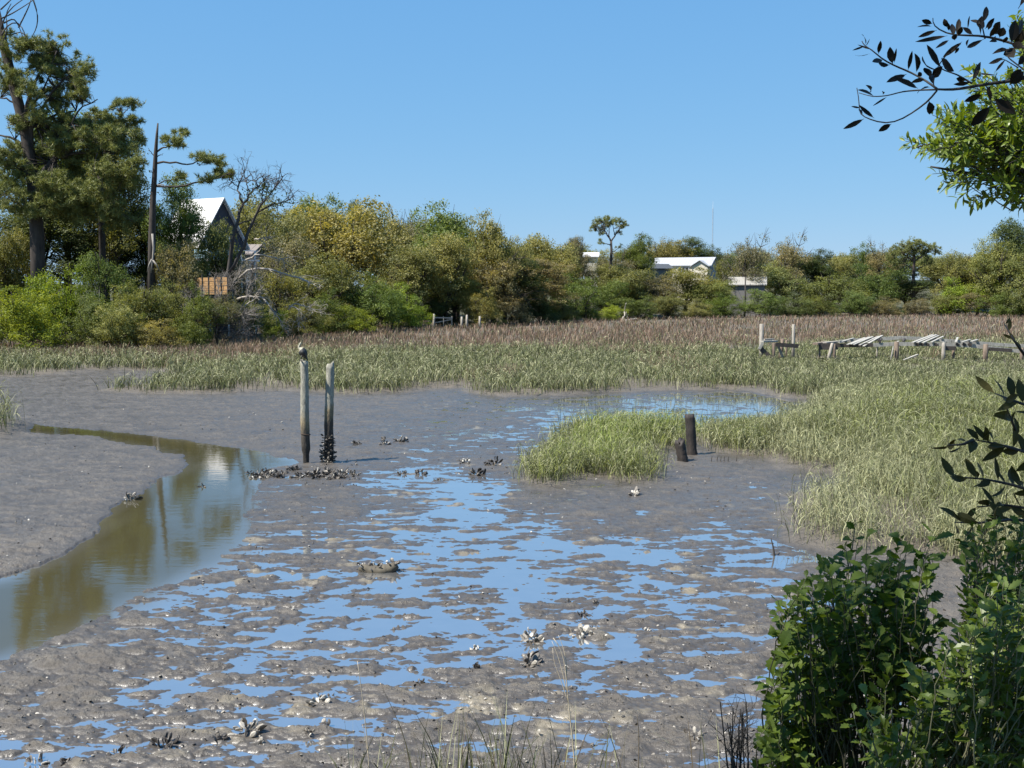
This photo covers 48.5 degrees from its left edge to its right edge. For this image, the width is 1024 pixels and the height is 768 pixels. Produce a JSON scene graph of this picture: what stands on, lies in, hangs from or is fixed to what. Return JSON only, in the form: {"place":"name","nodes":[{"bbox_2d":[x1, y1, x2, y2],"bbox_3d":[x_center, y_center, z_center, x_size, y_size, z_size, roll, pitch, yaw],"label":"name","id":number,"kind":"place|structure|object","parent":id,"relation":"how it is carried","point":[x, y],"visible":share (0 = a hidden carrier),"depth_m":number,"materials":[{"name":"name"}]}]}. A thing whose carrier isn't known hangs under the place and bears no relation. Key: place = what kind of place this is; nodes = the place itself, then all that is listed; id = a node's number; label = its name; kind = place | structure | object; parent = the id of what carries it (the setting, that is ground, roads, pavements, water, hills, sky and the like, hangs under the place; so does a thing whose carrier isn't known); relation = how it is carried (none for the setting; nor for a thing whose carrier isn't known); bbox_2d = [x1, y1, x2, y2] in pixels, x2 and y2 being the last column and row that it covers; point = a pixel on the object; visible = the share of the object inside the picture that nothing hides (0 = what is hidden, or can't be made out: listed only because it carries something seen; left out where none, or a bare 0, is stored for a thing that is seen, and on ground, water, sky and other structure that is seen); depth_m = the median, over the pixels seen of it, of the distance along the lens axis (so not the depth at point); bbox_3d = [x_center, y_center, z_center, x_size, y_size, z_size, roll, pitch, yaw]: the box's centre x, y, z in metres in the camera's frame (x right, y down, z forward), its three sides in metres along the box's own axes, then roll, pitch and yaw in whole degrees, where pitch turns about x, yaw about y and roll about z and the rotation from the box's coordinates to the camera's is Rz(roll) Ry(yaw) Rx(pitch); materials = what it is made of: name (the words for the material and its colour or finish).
{"place":"outdoors","nodes":[
{"label":"outdoors","id":0,"kind":"place"},
{"bbox_2d":[0,391,900,767],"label":"water","id":1,"kind":"structure","parent":0,"point":[174,529],"depth_m":17.68,"materials":[{"name":"liquid"}]},
{"bbox_2d":[0,279,1023,767],"bbox_3d":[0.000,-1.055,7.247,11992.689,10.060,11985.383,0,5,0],"label":"ground","id":2,"kind":"structure","parent":0,"point":[74,397],"depth_m":19.11,"materials":[{"name":"soil"}]},
{"bbox_2d":[0,226,30,301],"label":"oak tree","id":3,"kind":"object","parent":2,"relation":"on","point":[8,259],"visible":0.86,"depth_m":98.64,"materials":[{"name":"green plant"}]},
{"bbox_2d":[0,284,83,349],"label":"shrub","id":4,"kind":"object","parent":2,"relation":"on","point":[27,317],"visible":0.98,"depth_m":84.02,"materials":[{"name":"green plant"}]},
{"bbox_2d":[0,181,94,289],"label":"oak tree","id":5,"kind":"object","parent":2,"relation":"on","point":[51,225],"visible":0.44,"depth_m":104.12,"materials":[{"name":"green plant"}]},
{"bbox_2d":[20,262,93,344],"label":"shrub","id":6,"kind":"object","parent":2,"relation":"on","point":[51,286],"visible":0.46,"depth_m":90.83,"materials":[{"name":"green plant"}]},
{"bbox_2d":[0,0,149,344],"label":"tall pine","id":7,"kind":"object","parent":2,"relation":"on","point":[96,152],"visible":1,"depth_m":95.95,"materials":[{"name":"green plant"}]},
{"bbox_2d":[46,291,115,346],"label":"shrub","id":8,"kind":"object","parent":2,"relation":"on","point":[88,306],"visible":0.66,"depth_m":87.16,"materials":[{"name":"green plant"}]},
{"bbox_2d":[69,245,137,345],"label":"shrub","id":9,"kind":"object","parent":2,"relation":"on","point":[118,275],"visible":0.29,"depth_m":93.34,"materials":[{"name":"green plant"}]},
{"bbox_2d":[72,96,147,305],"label":"leaning pine","id":10,"kind":"object","parent":2,"relation":"on","point":[130,121],"visible":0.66,"depth_m":101.81,"materials":[{"name":"green plant"}]},
{"bbox_2d":[79,300,145,350],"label":"shrub","id":11,"kind":"object","parent":2,"relation":"on","point":[112,331],"visible":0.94,"depth_m":85.25,"materials":[{"name":"green plant"}]},
{"bbox_2d":[66,124,161,299],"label":"oak tree","id":12,"kind":"object","parent":2,"relation":"on","point":[113,238],"visible":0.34,"depth_m":107.09,"materials":[{"name":"green plant"}]},
{"bbox_2d":[109,201,173,293],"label":"oak tree","id":13,"kind":"object","parent":2,"relation":"on","point":[142,266],"visible":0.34,"depth_m":111.04,"materials":[{"name":"green plant"}]},
{"bbox_2d":[103,276,185,345],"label":"shrub","id":14,"kind":"object","parent":2,"relation":"on","point":[147,304],"visible":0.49,"depth_m":89.58,"materials":[{"name":"green plant"}]},
{"bbox_2d":[127,318,188,348],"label":"shrub","id":15,"kind":"object","parent":2,"relation":"on","point":[165,334],"visible":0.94,"depth_m":85.83,"materials":[{"name":"green plant"}]},
{"bbox_2d":[146,274,189,343],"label":"shrub","id":16,"kind":"object","parent":2,"relation":"on","point":[169,300],"visible":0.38,"depth_m":91.90,"materials":[{"name":"green plant"}]},
{"bbox_2d":[140,167,208,334],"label":"oak tree","id":17,"kind":"object","parent":2,"relation":"on","point":[187,221],"visible":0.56,"depth_m":107.14,"materials":[{"name":"green plant"}]},
{"bbox_2d":[153,235,205,339],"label":"oak tree","id":18,"kind":"object","parent":2,"relation":"on","point":[167,262],"visible":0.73,"depth_m":95.71,"materials":[{"name":"green plant"}]},
{"bbox_2d":[147,123,235,293],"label":"dead topped pine","id":19,"kind":"object","parent":2,"relation":"on","point":[218,172],"visible":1,"depth_m":94.73,"materials":[{"name":"green plant"}]},
{"bbox_2d":[169,279,228,348],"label":"shrub","id":20,"kind":"object","parent":2,"relation":"on","point":[200,332],"visible":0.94,"depth_m":89.26,"materials":[{"name":"green plant"}]},
{"bbox_2d":[165,197,259,333],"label":"house","id":21,"kind":"structure","parent":2,"relation":"on","point":[218,209],"depth_m":117.33,"materials":[{"name":"wood"}]},
{"bbox_2d":[185,216,246,318],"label":"oak tree","id":22,"kind":"object","parent":2,"relation":"on","point":[216,239],"visible":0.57,"depth_m":104.44,"materials":[{"name":"green plant"}]},
{"bbox_2d":[179,270,261,345],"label":"dead shrub","id":23,"kind":"object","parent":2,"relation":"on","point":[245,315],"visible":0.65,"depth_m":91.94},
{"bbox_2d":[194,292,248,345],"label":"shrub","id":24,"kind":"object","parent":2,"relation":"on","point":[231,308],"visible":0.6,"depth_m":91.41,"materials":[{"name":"green plant"}]},
{"bbox_2d":[206,249,270,317],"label":"dead shrub","id":25,"kind":"object","parent":2,"relation":"on","point":[231,282],"visible":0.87,"depth_m":94.86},
{"bbox_2d":[226,257,270,337],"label":"shrub","id":26,"kind":"object","parent":2,"relation":"on","point":[239,293],"visible":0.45,"depth_m":105.08,"materials":[{"name":"green plant"}]},
{"bbox_2d":[229,192,284,243],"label":"oak tree","id":27,"kind":"object","parent":2,"relation":"on","point":[248,210],"visible":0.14,"depth_m":151.16,"materials":[{"name":"green plant"}]},
{"bbox_2d":[213,151,310,296],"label":"bare tree","id":28,"kind":"object","parent":2,"relation":"on","point":[230,265],"visible":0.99,"depth_m":96.02,"materials":[{"name":"brown plant"}]},
{"bbox_2d":[247,204,313,310],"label":"oak tree","id":29,"kind":"object","parent":2,"relation":"on","point":[285,227],"visible":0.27,"depth_m":140.97,"materials":[{"name":"green plant"}]},
{"bbox_2d":[244,262,321,321],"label":"oak tree","id":30,"kind":"object","parent":2,"relation":"on","point":[277,290],"visible":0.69,"depth_m":116.56,"materials":[{"name":"green plant"}]},
{"bbox_2d":[257,231,325,323],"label":"oak tree","id":31,"kind":"object","parent":2,"relation":"on","point":[295,250],"visible":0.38,"depth_m":129.81,"materials":[{"name":"green plant"}]},
{"bbox_2d":[271,298,336,337],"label":"shrub","id":32,"kind":"object","parent":2,"relation":"on","point":[311,321],"visible":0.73,"depth_m":109.28,"materials":[{"name":"green plant"}]},
{"bbox_2d":[300,359,310,462],"bbox_3d":[-5.459,0.913,30.055,0.272,3.141,0.272,0,5,0],"label":"piling","id":33,"kind":"object","parent":2,"relation":"in","point":[304,417],"visible":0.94,"depth_m":29.96,"materials":[{"name":"grey wood"}]},
{"bbox_2d":[285,250,369,318],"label":"oak tree","id":34,"kind":"object","parent":2,"relation":"on","point":[330,276],"visible":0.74,"depth_m":124.78,"materials":[{"name":"green plant"}]},
{"bbox_2d":[319,361,336,462],"bbox_3d":[-4.931,0.921,30.304,0.454,3.098,0.463,-4,6,-41],"label":"piling","id":35,"kind":"object","parent":2,"relation":"in","point":[327,452],"visible":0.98,"depth_m":30.21,"materials":[{"name":"grey wood"}]},
{"bbox_2d":[292,286,363,335],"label":"shrub","id":36,"kind":"object","parent":2,"relation":"on","point":[337,326],"visible":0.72,"depth_m":117.80,"materials":[{"name":"green plant"}]},
{"bbox_2d":[282,195,405,305],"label":"oak tree","id":37,"kind":"object","parent":2,"relation":"on","point":[355,248],"visible":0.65,"depth_m":147.37,"materials":[{"name":"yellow plant"}]},
{"bbox_2d":[321,303,377,334],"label":"shrub","id":38,"kind":"object","parent":2,"relation":"on","point":[359,325],"visible":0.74,"depth_m":119.47,"materials":[{"name":"green plant"}]},
{"bbox_2d":[339,280,408,326],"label":"shrub","id":39,"kind":"object","parent":2,"relation":"on","point":[384,307],"visible":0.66,"depth_m":125.70,"materials":[{"name":"green plant"}]},
{"bbox_2d":[360,205,421,294],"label":"oak tree","id":40,"kind":"object","parent":2,"relation":"on","point":[393,223],"visible":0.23,"depth_m":165.67,"materials":[{"name":"green plant"}]},
{"bbox_2d":[366,281,425,329],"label":"shrub","id":41,"kind":"object","parent":2,"relation":"on","point":[408,314],"visible":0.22,"depth_m":135.30,"materials":[{"name":"green plant"}]},
{"bbox_2d":[375,243,445,307],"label":"oak tree","id":42,"kind":"object","parent":2,"relation":"on","point":[410,260],"visible":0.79,"depth_m":144.40,"materials":[{"name":"green plant"}]},
{"bbox_2d":[414,231,480,324],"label":"oak tree","id":43,"kind":"object","parent":2,"relation":"on","point":[450,263],"visible":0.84,"depth_m":148.29,"materials":[{"name":"green plant"}]},
{"bbox_2d":[402,198,497,323],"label":"oak tree","id":44,"kind":"object","parent":2,"relation":"on","point":[452,225],"visible":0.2,"depth_m":162.02,"materials":[{"name":"green plant"}]},
{"bbox_2d":[421,276,495,325],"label":"oak tree","id":45,"kind":"object","parent":2,"relation":"on","point":[466,289],"visible":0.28,"depth_m":151.35,"materials":[{"name":"green plant"}]},
{"bbox_2d":[0,399,962,766],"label":"shell litter","id":46,"kind":"object","parent":2,"relation":"on","point":[406,643],"visible":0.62,"depth_m":12.90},
{"bbox_2d":[456,286,506,325],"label":"shrub","id":47,"kind":"object","parent":2,"relation":"on","point":[473,311],"visible":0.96,"depth_m":148.92,"materials":[{"name":"green plant"}]},
{"bbox_2d":[440,248,523,325],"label":"oak tree","id":48,"kind":"object","parent":2,"relation":"on","point":[494,278],"visible":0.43,"depth_m":155.59,"materials":[{"name":"green plant"}]},
{"bbox_2d":[459,208,531,323],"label":"oak tree","id":49,"kind":"object","parent":2,"relation":"on","point":[496,249],"visible":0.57,"depth_m":158.33,"materials":[{"name":"green plant"}]},
{"bbox_2d":[475,260,547,324],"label":"oak tree","id":50,"kind":"object","parent":2,"relation":"on","point":[522,294],"visible":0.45,"depth_m":159.04,"materials":[{"name":"green plant"}]},
{"bbox_2d":[0,311,1023,396],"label":"marsh grass","id":51,"kind":"structure","parent":2,"relation":"on","point":[609,358],"depth_m":70.57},
{"bbox_2d":[486,294,539,324],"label":"shrub","id":52,"kind":"object","parent":2,"relation":"on","point":[505,306],"visible":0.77,"depth_m":155.99,"materials":[{"name":"green plant"}]},
{"bbox_2d":[496,256,552,322],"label":"oak tree","id":53,"kind":"object","parent":2,"relation":"on","point":[534,281],"visible":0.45,"depth_m":160.84,"materials":[{"name":"green plant"}]},
{"bbox_2d":[326,680,751,767],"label":"bank grass","id":54,"kind":"structure","parent":2,"relation":"on","point":[465,765],"depth_m":8.47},
{"bbox_2d":[516,257,579,322],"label":"oak tree","id":55,"kind":"object","parent":2,"relation":"on","point":[557,284],"visible":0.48,"depth_m":169.92,"materials":[{"name":"green plant"}]},
{"bbox_2d":[519,231,588,309],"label":"oak tree","id":56,"kind":"object","parent":2,"relation":"on","point":[544,250],"visible":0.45,"depth_m":189.51,"materials":[{"name":"green plant"}]},
{"bbox_2d":[547,272,602,320],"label":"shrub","id":57,"kind":"object","parent":2,"relation":"on","point":[580,289],"visible":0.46,"depth_m":180.83,"materials":[{"name":"green plant"}]},
{"bbox_2d":[566,235,599,303],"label":"oak tree","id":58,"kind":"object","parent":2,"relation":"on","point":[584,263],"visible":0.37,"depth_m":201.20,"materials":[{"name":"green plant"}]},
{"bbox_2d":[575,276,630,317],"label":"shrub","id":59,"kind":"object","parent":2,"relation":"on","point":[608,296],"visible":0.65,"depth_m":194.96,"materials":[{"name":"green plant"}]},
{"bbox_2d":[588,215,629,276],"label":"flat topped pine","id":60,"kind":"object","parent":2,"relation":"on","point":[601,227],"visible":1,"depth_m":203.45,"materials":[{"name":"green plant"}]},
{"bbox_2d":[588,262,660,316],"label":"oak tree","id":61,"kind":"object","parent":2,"relation":"on","point":[633,279],"visible":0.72,"depth_m":201.20,"materials":[{"name":"green plant"}]},
{"bbox_2d":[614,295,658,318],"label":"shrub","id":62,"kind":"object","parent":2,"relation":"on","point":[640,308],"visible":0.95,"depth_m":190.30,"materials":[{"name":"green plant"}]},
{"bbox_2d":[615,231,658,315],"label":"oak tree","id":63,"kind":"object","parent":2,"relation":"on","point":[637,255],"visible":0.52,"depth_m":214.70,"materials":[{"name":"green plant"}]},
{"bbox_2d":[496,398,782,484],"bbox_3d":[3.894,1.238,31.984,7.845,1.567,13.133,1,5,17],"label":"island cordgrass","id":64,"kind":"object","parent":2,"relation":"on","point":[602,434],"visible":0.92,"depth_m":31.02,"materials":[{"name":"green plant"}]},
{"bbox_2d":[625,274,685,314],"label":"oak tree","id":65,"kind":"object","parent":2,"relation":"on","point":[654,290],"visible":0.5,"depth_m":204.31,"materials":[{"name":"green plant"}]},
{"bbox_2d":[648,291,687,317],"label":"shrub","id":66,"kind":"object","parent":2,"relation":"on","point":[666,306],"visible":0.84,"depth_m":196.05,"materials":[{"name":"green plant"}]},
{"bbox_2d":[644,235,696,261],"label":"oak tree","id":67,"kind":"object","parent":2,"relation":"on","point":[667,250],"visible":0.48,"depth_m":277.74,"materials":[{"name":"green plant"}]},
{"bbox_2d":[654,257,718,300],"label":"house","id":68,"kind":"structure","parent":2,"relation":"on","point":[687,263],"depth_m":260.38,"materials":[{"name":"grey metal"}]},
{"bbox_2d":[654,265,720,316],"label":"oak tree","id":69,"kind":"object","parent":2,"relation":"on","point":[685,280],"visible":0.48,"depth_m":213.77,"materials":[{"name":"green plant"}]},
{"bbox_2d":[682,279,737,315],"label":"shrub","id":70,"kind":"object","parent":2,"relation":"on","point":[723,288],"visible":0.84,"depth_m":211.53,"materials":[{"name":"green plant"}]},
{"bbox_2d":[701,291,745,317],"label":"shrub","id":71,"kind":"object","parent":2,"relation":"on","point":[717,305],"visible":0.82,"depth_m":206.72,"materials":[{"name":"green plant"}]},
{"bbox_2d":[707,687,762,767],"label":"twig shrub","id":72,"kind":"object","parent":2,"relation":"on","point":[743,730],"visible":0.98,"depth_m":4.01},
{"bbox_2d":[718,228,773,293],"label":"oak tree","id":73,"kind":"object","parent":2,"relation":"on","point":[754,258],"visible":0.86,"depth_m":226.45,"materials":[{"name":"green plant"}]},
{"bbox_2d":[728,277,766,315],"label":"shed","id":74,"kind":"structure","parent":2,"relation":"on","point":[739,292],"depth_m":223.99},
{"bbox_2d":[735,288,787,315],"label":"shrub","id":75,"kind":"object","parent":2,"relation":"on","point":[759,307],"visible":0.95,"depth_m":211.41,"materials":[{"name":"green plant"}]},
{"bbox_2d":[758,324,798,358],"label":"dock ruin","id":76,"kind":"object","parent":2,"relation":"on","point":[781,345],"visible":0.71,"depth_m":73.00,"materials":[{"name":"grey wood"}]},
{"bbox_2d":[755,260,820,309],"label":"oak tree","id":77,"kind":"object","parent":2,"relation":"on","point":[780,278],"visible":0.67,"depth_m":232.27,"materials":[{"name":"green plant"}]},
{"bbox_2d":[762,228,814,290],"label":"oak tree","id":78,"kind":"object","parent":2,"relation":"on","point":[790,254],"visible":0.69,"depth_m":237.87,"materials":[{"name":"green plant"}]},
{"bbox_2d":[774,292,818,316],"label":"shrub","id":79,"kind":"object","parent":2,"relation":"on","point":[795,311],"visible":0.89,"depth_m":214.01,"materials":[{"name":"green plant"}]},
{"bbox_2d":[796,247,837,296],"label":"oak tree","id":80,"kind":"object","parent":2,"relation":"on","point":[812,269],"visible":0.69,"depth_m":240.68,"materials":[{"name":"green plant"}]},
{"bbox_2d":[791,270,875,314],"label":"oak tree","id":81,"kind":"object","parent":2,"relation":"on","point":[830,287],"visible":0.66,"depth_m":227.25,"materials":[{"name":"green plant"}]},
{"bbox_2d":[812,252,861,310],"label":"oak tree","id":82,"kind":"object","parent":2,"relation":"on","point":[846,264],"visible":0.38,"depth_m":245.01,"materials":[{"name":"green plant"}]},
{"bbox_2d":[827,290,875,314],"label":"shrub","id":83,"kind":"object","parent":2,"relation":"on","point":[851,307],"visible":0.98,"depth_m":218.60,"materials":[{"name":"green plant"}]},
{"bbox_2d":[751,521,954,767],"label":"groundsel bush","id":84,"kind":"object","parent":2,"relation":"on","point":[818,712],"visible":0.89,"depth_m":3.42,"materials":[{"name":"green plant"}]},
{"bbox_2d":[700,362,1023,562],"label":"shore cordgrass","id":85,"kind":"object","parent":2,"relation":"on","point":[887,431],"visible":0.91,"depth_m":28.80,"materials":[{"name":"green plant"}]},
{"bbox_2d":[843,263,910,314],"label":"oak tree","id":86,"kind":"object","parent":2,"relation":"on","point":[886,290],"visible":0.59,"depth_m":234.16,"materials":[{"name":"green plant"}]},
{"bbox_2d":[863,237,907,286],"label":"oak tree","id":87,"kind":"object","parent":2,"relation":"on","point":[877,258],"visible":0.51,"depth_m":245.95,"materials":[{"name":"green plant"}]},
{"bbox_2d":[871,272,939,314],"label":"oak tree","id":88,"kind":"object","parent":2,"relation":"on","point":[906,286],"visible":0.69,"depth_m":235.93,"materials":[{"name":"green plant"}]},
{"bbox_2d":[883,236,942,314],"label":"umbrella pine","id":89,"kind":"object","parent":2,"relation":"on","point":[907,249],"visible":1,"depth_m":234.33,"materials":[{"name":"green plant"}]},
{"bbox_2d":[812,334,1023,361],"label":"dock ruin","id":90,"kind":"object","parent":2,"relation":"on","point":[952,345],"visible":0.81,"depth_m":72.99,"materials":[{"name":"grey wood"}]},
{"bbox_2d":[840,573,1023,767],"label":"groundsel bush","id":91,"kind":"object","parent":2,"relation":"on","point":[982,686],"visible":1,"depth_m":3.00,"materials":[{"name":"green plant"}]},
{"bbox_2d":[916,246,976,295],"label":"oak tree","id":92,"kind":"object","parent":2,"relation":"on","point":[957,265],"visible":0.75,"depth_m":248.99,"materials":[{"name":"green plant"}]},
{"bbox_2d":[898,10,1023,216],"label":"bay tree limb","id":93,"kind":"object","parent":2,"relation":"on","point":[994,143],"visible":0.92,"depth_m":7.58,"materials":[{"name":"green plant"}]},
{"bbox_2d":[929,276,1006,315],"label":"oak tree","id":94,"kind":"object","parent":2,"relation":"on","point":[959,291],"visible":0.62,"depth_m":223.10,"materials":[{"name":"green plant"}]},
{"bbox_2d":[943,509,1023,763],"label":"groundsel bush","id":95,"kind":"object","parent":2,"relation":"on","point":[1013,549],"visible":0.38,"depth_m":3.52,"materials":[{"name":"green plant"}]},
{"bbox_2d":[930,318,1023,536],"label":"bay branch","id":96,"kind":"object","parent":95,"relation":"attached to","point":[997,449],"visible":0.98,"depth_m":3.74,"materials":[{"name":"green plant"}]},
{"bbox_2d":[962,234,1023,300],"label":"oak tree","id":97,"kind":"object","parent":2,"relation":"on","point":[993,261],"visible":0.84,"depth_m":219.93,"materials":[{"name":"green plant"}]},
{"bbox_2d":[973,288,1023,316],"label":"shrub","id":98,"kind":"object","parent":2,"relation":"on","point":[1005,311],"visible":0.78,"depth_m":214.19,"materials":[{"name":"green plant"}]},
{"bbox_2d":[989,216,1023,295],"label":"oak tree","id":99,"kind":"object","parent":2,"relation":"on","point":[1013,233],"visible":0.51,"depth_m":226.25,"materials":[{"name":"green plant"}]},
{"bbox_2d":[993,250,1023,316],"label":"oak tree","id":100,"kind":"object","parent":2,"relation":"on","point":[1014,294],"visible":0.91,"depth_m":213.55,"materials":[{"name":"green plant"}]},
{"bbox_2d":[0,0,1023,284],"label":"sky","id":101,"kind":"structure","parent":0,"point":[552,117],"materials":[{"name":"blue"}]},
{"bbox_2d":[843,0,1023,131],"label":"bay branch","id":102,"kind":"object","parent":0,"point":[1016,32],"visible":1,"depth_m":3.35,"materials":[{"name":"green plant"}]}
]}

